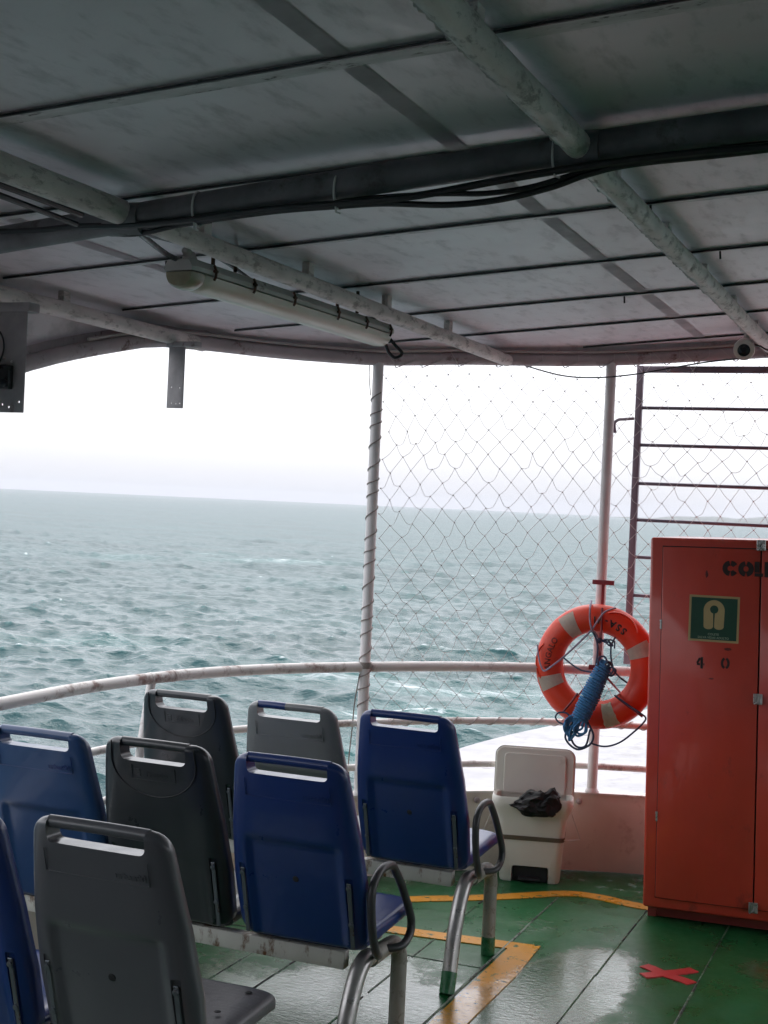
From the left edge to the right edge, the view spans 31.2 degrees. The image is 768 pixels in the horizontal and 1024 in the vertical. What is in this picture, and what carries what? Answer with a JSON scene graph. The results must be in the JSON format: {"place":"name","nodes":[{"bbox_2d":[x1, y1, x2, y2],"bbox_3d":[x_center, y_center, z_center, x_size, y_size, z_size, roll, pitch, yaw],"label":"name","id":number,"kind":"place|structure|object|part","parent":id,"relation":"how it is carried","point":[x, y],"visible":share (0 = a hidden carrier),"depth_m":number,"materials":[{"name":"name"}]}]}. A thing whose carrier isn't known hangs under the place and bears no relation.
{"place":"outdoors","nodes":[
{"label":"outdoors","id":0,"kind":"place"},
{"bbox_2d":[0,818,51,1023],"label":"passenger seat","id":1,"kind":"object","parent":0,"point":[23,999],"visible":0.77,"depth_m":3.22,"materials":[{"name":"blue plastic"}]},
{"bbox_2d":[34,814,275,1023],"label":"passenger seat","id":2,"kind":"object","parent":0,"point":[116,939],"visible":1,"depth_m":3.08,"materials":[{"name":"grey plastic"}]},
{"bbox_2d":[0,0,767,358],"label":"ceiling","id":3,"kind":"structure","parent":0,"point":[136,100],"depth_m":3.14,"materials":[{"name":"metal"}]},
{"bbox_2d":[0,150,129,223],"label":"roof pipe","id":4,"kind":"object","parent":3,"relation":"attached to","point":[26,176],"visible":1,"depth_m":3.17,"materials":[{"name":"white metal"}]},
{"bbox_2d":[0,192,78,226],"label":"cable","id":5,"kind":"object","parent":4,"relation":"hanging from","point":[32,207],"visible":1,"depth_m":3.23,"materials":[{"name":"black rubber"}]},
{"bbox_2d":[0,182,83,217],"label":"cable","id":6,"kind":"object","parent":4,"relation":"attached to","point":[42,200],"visible":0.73,"depth_m":3.21,"materials":[{"name":"black rubber"}]},
{"bbox_2d":[0,285,203,351],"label":"roof pipe","id":7,"kind":"object","parent":3,"relation":"attached to","point":[61,306],"visible":0.83,"depth_m":4.95,"materials":[{"name":"white metal"}]},
{"bbox_2d":[0,302,39,412],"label":"hanging plate","id":8,"kind":"object","parent":7,"relation":"hanging from","point":[13,328],"visible":1,"depth_m":4.35,"materials":[{"name":"metal"}]},
{"bbox_2d":[166,341,201,407],"bbox_3d":[-0.803,-0.545,5.479,0.144,0.266,0.044,3,0,22],"label":"hanging strap","id":9,"kind":"object","parent":7,"relation":"hanging from","point":[176,370],"visible":1,"depth_m":5.47,"materials":[{"name":"metal"}]},
{"bbox_2d":[151,223,512,365],"bbox_3d":[-0.031,-0.748,4.967,0.068,0.095,3.190,3,0,22],"label":"roof pipe","id":10,"kind":"object","parent":3,"relation":"attached to","point":[202,240],"visible":0.94,"depth_m":4.44,"materials":[{"name":"white metal"}]},
{"bbox_2d":[164,247,393,345],"bbox_3d":[-0.293,-0.716,4.588,0.120,0.165,1.411,3,0,25],"label":"fluorescent lamp","id":11,"kind":"object","parent":10,"relation":"hanging from","point":[189,271],"visible":0.94,"depth_m":4.36,"materials":[{"name":"white plastic"}]},
{"bbox_2d":[146,234,403,358],"bbox_3d":[-0.379,-0.683,4.421,0.243,0.176,1.838,3,0,22],"label":"cable","id":12,"kind":"object","parent":11,"relation":"attached to","point":[395,345],"visible":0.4,"depth_m":5.21,"materials":[{"name":"black rubber"}]},
{"bbox_2d":[0,105,767,253],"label":"roof beam","id":13,"kind":"structure","parent":3,"relation":"attached to","point":[737,126],"depth_m":3.13,"materials":[{"name":"grey metal"}]},
{"bbox_2d":[139,235,181,260],"bbox_3d":[-0.610,-0.718,3.752,0.037,0.042,0.604,3,0,3],"label":"cable","id":14,"kind":"object","parent":13,"relation":"attached to","point":[156,246],"visible":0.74,"depth_m":3.76,"materials":[{"name":"black rubber"}]},
{"bbox_2d":[118,223,210,236],"bbox_3d":[-0.773,-0.717,3.515,0.757,0.039,0.013,3,0,22],"label":"cable","id":15,"kind":"object","parent":13,"relation":"attached to","point":[156,230],"visible":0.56,"depth_m":3.42,"materials":[{"name":"black rubber"}]},
{"bbox_2d":[191,191,201,230],"bbox_3d":[-0.448,-0.734,3.371,0.021,0.104,0.066,3,0,22],"label":"cable tie","id":16,"kind":"object","parent":13,"relation":"attached to","point":[192,214],"visible":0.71,"depth_m":3.35,"materials":[{"name":"plastic"}]},
{"bbox_2d":[333,176,340,213],"bbox_3d":[-0.098,-0.744,3.228,0.021,0.104,0.066,3,0,22],"label":"cable tie","id":17,"kind":"object","parent":13,"relation":"attached to","point":[334,182],"visible":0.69,"depth_m":3.20,"materials":[{"name":"white plastic"}]},
{"bbox_2d":[0,142,767,233],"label":"cable","id":18,"kind":"object","parent":13,"relation":"attached to","point":[667,155],"visible":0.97,"depth_m":3.13,"materials":[{"name":"black rubber"}]},
{"bbox_2d":[198,151,767,223],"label":"cable","id":19,"kind":"object","parent":13,"relation":"attached to","point":[518,195],"visible":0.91,"depth_m":3.06,"materials":[{"name":"black rubber"}]},
{"bbox_2d":[551,141,559,177],"bbox_3d":[0.386,-0.780,3.030,0.021,0.104,0.066,3,0,22],"label":"cable tie","id":20,"kind":"object","parent":13,"relation":"attached to","point":[552,156],"visible":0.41,"depth_m":3.00,"materials":[{"name":"plastic"}]},
{"bbox_2d":[349,140,767,198],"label":"cable","id":21,"kind":"object","parent":13,"relation":"attached to","point":[507,190],"visible":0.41,"depth_m":3.08,"materials":[{"name":"black rubber"}]},
{"bbox_2d":[12,330,767,372],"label":"roof edge pipe","id":22,"kind":"object","parent":3,"relation":"attached to","point":[104,344],"visible":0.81,"depth_m":6.18,"materials":[{"name":"metal"}]},
{"bbox_2d":[526,358,738,377],"bbox_3d":[1.111,-0.675,6.439,1.101,0.099,0.067,3,0,18],"label":"cable","id":23,"kind":"object","parent":22,"relation":"hanging from","point":[635,373],"visible":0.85,"depth_m":6.44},
{"bbox_2d":[411,0,589,158],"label":"roof pipe","id":24,"kind":"object","parent":3,"relation":"attached to","point":[466,30],"visible":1,"depth_m":2.44,"materials":[{"name":"white metal"}]},
{"bbox_2d":[586,170,767,352],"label":"roof pipe","id":25,"kind":"object","parent":3,"relation":"attached to","point":[619,193],"visible":0.94,"depth_m":4.00,"materials":[{"name":"white metal"}]},
{"bbox_2d":[733,329,754,359],"bbox_3d":[1.597,-0.737,6.087,0.098,0.144,0.143,3,0,22],"label":"security camera","id":26,"kind":"object","parent":3,"relation":"attached to","point":[744,348],"visible":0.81,"depth_m":6.03,"materials":[{"name":"white plastic"}]},
{"bbox_2d":[0,489,767,809],"bbox_3d":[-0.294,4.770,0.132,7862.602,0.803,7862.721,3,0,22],"label":"sea","id":27,"kind":"structure","parent":0,"point":[95,586],"depth_m":65.26,"materials":[{"name":"grey liquid"}]},
{"bbox_2d":[0,347,767,518],"label":"sky","id":28,"kind":"structure","parent":0,"point":[246,427],"materials":[{"name":"white"}]},
{"bbox_2d":[195,870,767,1023],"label":"deck","id":29,"kind":"structure","parent":0,"point":[589,958],"depth_m":5.11,"materials":[{"name":"green paint"}]},
{"bbox_2d":[24,861,414,1023],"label":"bench frame","id":30,"kind":"object","parent":29,"relation":"on","point":[376,952],"visible":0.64,"depth_m":4.12,"materials":[{"name":"silver metal"}]},
{"bbox_2d":[0,724,108,895],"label":"passenger seat","id":31,"kind":"object","parent":30,"relation":"on","point":[37,782],"visible":0.55,"depth_m":4.26,"materials":[{"name":"blue plastic"}]},
{"bbox_2d":[106,736,241,925],"bbox_3d":[-0.594,0.968,4.331,0.424,0.576,0.564,3,0,22],"label":"passenger seat","id":32,"kind":"object","parent":30,"relation":"on","point":[179,806],"visible":0.72,"depth_m":4.11,"materials":[{"name":"grey plastic"}]},
{"bbox_2d":[233,751,411,949],"bbox_3d":[-0.185,0.987,4.166,0.424,0.576,0.558,3,0,22],"label":"passenger seat","id":33,"kind":"object","parent":30,"relation":"on","point":[300,869],"visible":0.98,"depth_m":3.97,"materials":[{"name":"blue plastic"}]},
{"bbox_2d":[28,788,644,949],"bbox_3d":[0.488,1.532,0.181,6.976,0.373,12.743,3,0,22],"label":"bulwark","id":34,"kind":"object","parent":29,"relation":"on","point":[610,825],"visible":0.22,"depth_m":6.53,"materials":[{"name":"white paint"}]},
{"bbox_2d":[0,661,646,804],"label":"guard rail","id":35,"kind":"object","parent":34,"relation":"on","point":[149,680],"visible":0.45,"depth_m":6.15,"materials":[{"name":"white metal"}]},
{"bbox_2d":[614,365,767,663],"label":"ladder frame","id":36,"kind":"object","parent":35,"relation":"on","point":[637,446],"visible":0.9,"depth_m":6.58,"materials":[{"name":"grey paint"}]},
{"bbox_2d":[353,362,383,795],"bbox_3d":[-0.069,0.304,6.245,0.067,1.963,0.067,3,0,22],"label":"roof post","id":37,"kind":"object","parent":34,"relation":"on","point":[372,499],"visible":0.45,"depth_m":6.22,"materials":[{"name":"white metal"}]},
{"bbox_2d":[348,348,767,776],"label":"safety net","id":38,"kind":"object","parent":37,"relation":"attached to","point":[365,665],"visible":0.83,"depth_m":6.47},
{"bbox_2d":[585,362,616,793],"bbox_3d":[1.034,0.312,6.540,0.067,2.043,0.067,3,0,22],"label":"roof post","id":39,"kind":"object","parent":34,"relation":"on","point":[603,534],"visible":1,"depth_m":6.52,"materials":[{"name":"white metal"}]},
{"bbox_2d":[562,579,642,716],"bbox_3d":[1.047,0.634,6.410,0.380,0.623,0.167,3,0,22],"label":"lifebuoy bracket","id":40,"kind":"object","parent":39,"relation":"attached to","point":[603,583],"visible":0.76,"depth_m":6.48,"materials":[{"name":"red metal"}]},
{"bbox_2d":[555,712,568,724],"bbox_3d":[0.834,0.959,6.396,0.085,0.064,0.007,3,0,22],"label":"cord","id":41,"kind":"object","parent":40,"relation":"hanging from","point":[557,713],"visible":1,"depth_m":6.40,"materials":[{"name":"grey fabric"}]},
{"bbox_2d":[563,657,591,672],"bbox_3d":[0.900,0.711,6.407,0.146,0.062,0.013,3,0,30],"label":"cord","id":42,"kind":"object","parent":40,"relation":"hanging from","point":[577,667],"visible":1,"depth_m":6.41,"materials":[{"name":"grey fabric"}]},
{"bbox_2d":[563,655,616,750],"bbox_3d":[0.947,0.878,6.319,0.241,0.447,0.063,3,0,22],"label":"rope hank","id":43,"kind":"object","parent":40,"relation":"hanging from","point":[586,704],"visible":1,"depth_m":6.30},
{"bbox_2d":[536,604,648,728],"bbox_3d":[0.992,0.722,6.428,0.584,0.584,0.112,3,0,22],"label":"lifebuoy","id":44,"kind":"object","parent":40,"relation":"hanging from","point":[566,629],"visible":0.87,"depth_m":6.38,"materials":[{"name":"orange plastic"}]},
{"bbox_2d":[537,630,590,671],"bbox_3d":[0.834,0.646,6.426,0.262,0.210,0.044,3,0,22],"label":"cord","id":45,"kind":"object","parent":44,"relation":"hanging from","point":[570,650],"visible":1,"depth_m":6.43,"materials":[{"name":"fabric"}]},
{"bbox_2d":[610,637,627,682],"bbox_3d":[1.085,0.683,6.344,0.088,0.208,0.038,3,0,22],"label":"cord","id":46,"kind":"object","parent":44,"relation":"hanging from","point":[622,679],"visible":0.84,"depth_m":6.34,"materials":[{"name":"fabric"}]},
{"bbox_2d":[589,600,598,638],"bbox_3d":[0.972,0.504,6.396,0.055,0.186,0.094,3,0,22],"label":"cord","id":47,"kind":"object","parent":40,"relation":"hanging from","point":[591,628],"visible":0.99,"depth_m":6.36,"materials":[{"name":"fabric"}]},
{"bbox_2d":[591,631,598,665],"bbox_3d":[0.978,0.628,6.368,0.025,0.161,0.061,2,0,-19],"label":"cord","id":48,"kind":"object","parent":40,"relation":"hanging from","point":[597,648],"visible":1,"depth_m":6.36,"materials":[{"name":"grey fabric"}]},
{"bbox_2d":[591,607,615,632],"bbox_3d":[1.001,0.500,6.362,0.128,0.129,0.062,3,0,38],"label":"cord","id":49,"kind":"object","parent":40,"relation":"hanging from","point":[599,618],"visible":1,"depth_m":6.34,"materials":[{"name":"fabric"}]},
{"bbox_2d":[597,638,615,648],"bbox_3d":[1.024,0.606,6.356,0.092,0.045,0.027,3,0,39],"label":"knot","id":50,"kind":"object","parent":40,"relation":"attached to","point":[601,640],"visible":1,"depth_m":6.35,"materials":[{"name":"black fabric"}]},
{"bbox_2d":[592,695,646,746],"bbox_3d":[1.080,0.961,6.299,0.244,0.248,0.065,3,0,7],"label":"cord","id":51,"kind":"object","parent":40,"relation":"hanging from","point":[634,731],"visible":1,"depth_m":6.29,"materials":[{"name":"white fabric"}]},
{"bbox_2d":[229,799,505,994],"bbox_3d":[-0.252,1.337,5.269,1.374,0.658,0.533,3,0,22],"label":"bench frame","id":52,"kind":"object","parent":29,"relation":"on","point":[478,873],"visible":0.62,"depth_m":4.99,"materials":[{"name":"silver metal"}]},
{"bbox_2d":[143,689,238,839],"bbox_3d":[-0.673,0.970,5.444,0.424,0.576,0.564,3,0,22],"label":"passenger seat","id":53,"kind":"object","parent":52,"relation":"on","point":[210,730],"visible":0.54,"depth_m":5.20,"materials":[{"name":"grey plastic"}]},
{"bbox_2d":[246,700,360,831],"bbox_3d":[-0.256,0.990,5.276,0.424,0.576,0.558,3,0,22],"label":"passenger seat","id":54,"kind":"object","parent":52,"relation":"on","point":[321,739],"visible":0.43,"depth_m":5.03,"materials":[{"name":"grey plastic"}]},
{"bbox_2d":[357,709,497,869],"bbox_3d":[0.163,0.998,5.104,0.424,0.576,0.558,3,0,22],"label":"passenger seat","id":55,"kind":"object","parent":52,"relation":"on","point":[412,802],"visible":0.97,"depth_m":4.91,"materials":[{"name":"blue plastic"}]},
{"bbox_2d":[385,891,647,1023],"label":"floor marking","id":56,"kind":"object","parent":29,"relation":"on","point":[482,990],"visible":0.65,"depth_m":5.19,"materials":[{"name":"yellow paint"}]},
{"bbox_2d":[483,745,580,883],"bbox_3d":[0.687,1.398,6.369,0.455,0.595,0.209,3,0,8],"label":"pedal bin","id":57,"kind":"object","parent":29,"relation":"on","point":[534,848],"visible":0.93,"depth_m":6.31,"materials":[{"name":"plastic"}]},
{"bbox_2d":[509,787,561,816],"bbox_3d":[0.694,1.318,6.285,0.250,0.134,0.157,3,0,22],"label":"bin bag","id":58,"kind":"object","parent":57,"relation":"in","point":[531,803],"visible":1,"depth_m":6.23,"materials":[{"name":"black plastic"}]},
{"bbox_2d":[640,964,698,984],"bbox_3d":[1.062,1.719,5.131,0.224,0.004,0.198,3,0,22],"label":"tape cross","id":59,"kind":"object","parent":29,"relation":"on","point":[657,972],"visible":1,"depth_m":5.12,"materials":[{"name":"red paint"}]},
{"bbox_2d":[643,536,767,929],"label":"life jacket locker","id":60,"kind":"object","parent":29,"relation":"on","point":[706,831],"visible":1,"depth_m":5.71,"materials":[{"name":"red metal"}]},
{"bbox_3d":[1.342,0.888,5.720,0.411,1.484,0.018,1,0,22],"label":"door","id":61,"kind":"part","parent":60,"relation":"part of","materials":[{"name":"red paint"}]},
{"bbox_3d":[1.749,0.897,5.555,0.507,1.495,0.014,3,0,22],"label":"door","id":62,"kind":"part","parent":60,"relation":"part of","materials":[{"name":"red paint"}]},
{"bbox_2d":[459,709,646,792],"bbox_3d":[2.425,3.875,5.170,8.344,3.821,25.500,3,0,22],"label":"foredeck","id":63,"kind":"object","parent":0,"point":[631,750],"visible":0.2,"depth_m":11.25,"materials":[{"name":"white paint"}]},
{"bbox_2d":[611,516,767,523],"bbox_3d":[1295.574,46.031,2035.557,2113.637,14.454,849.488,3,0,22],"label":"hills","id":64,"kind":"structure","parent":0,"point":[756,520],"depth_m":2284.73,"materials":[{"name":"grey"}]}
]}

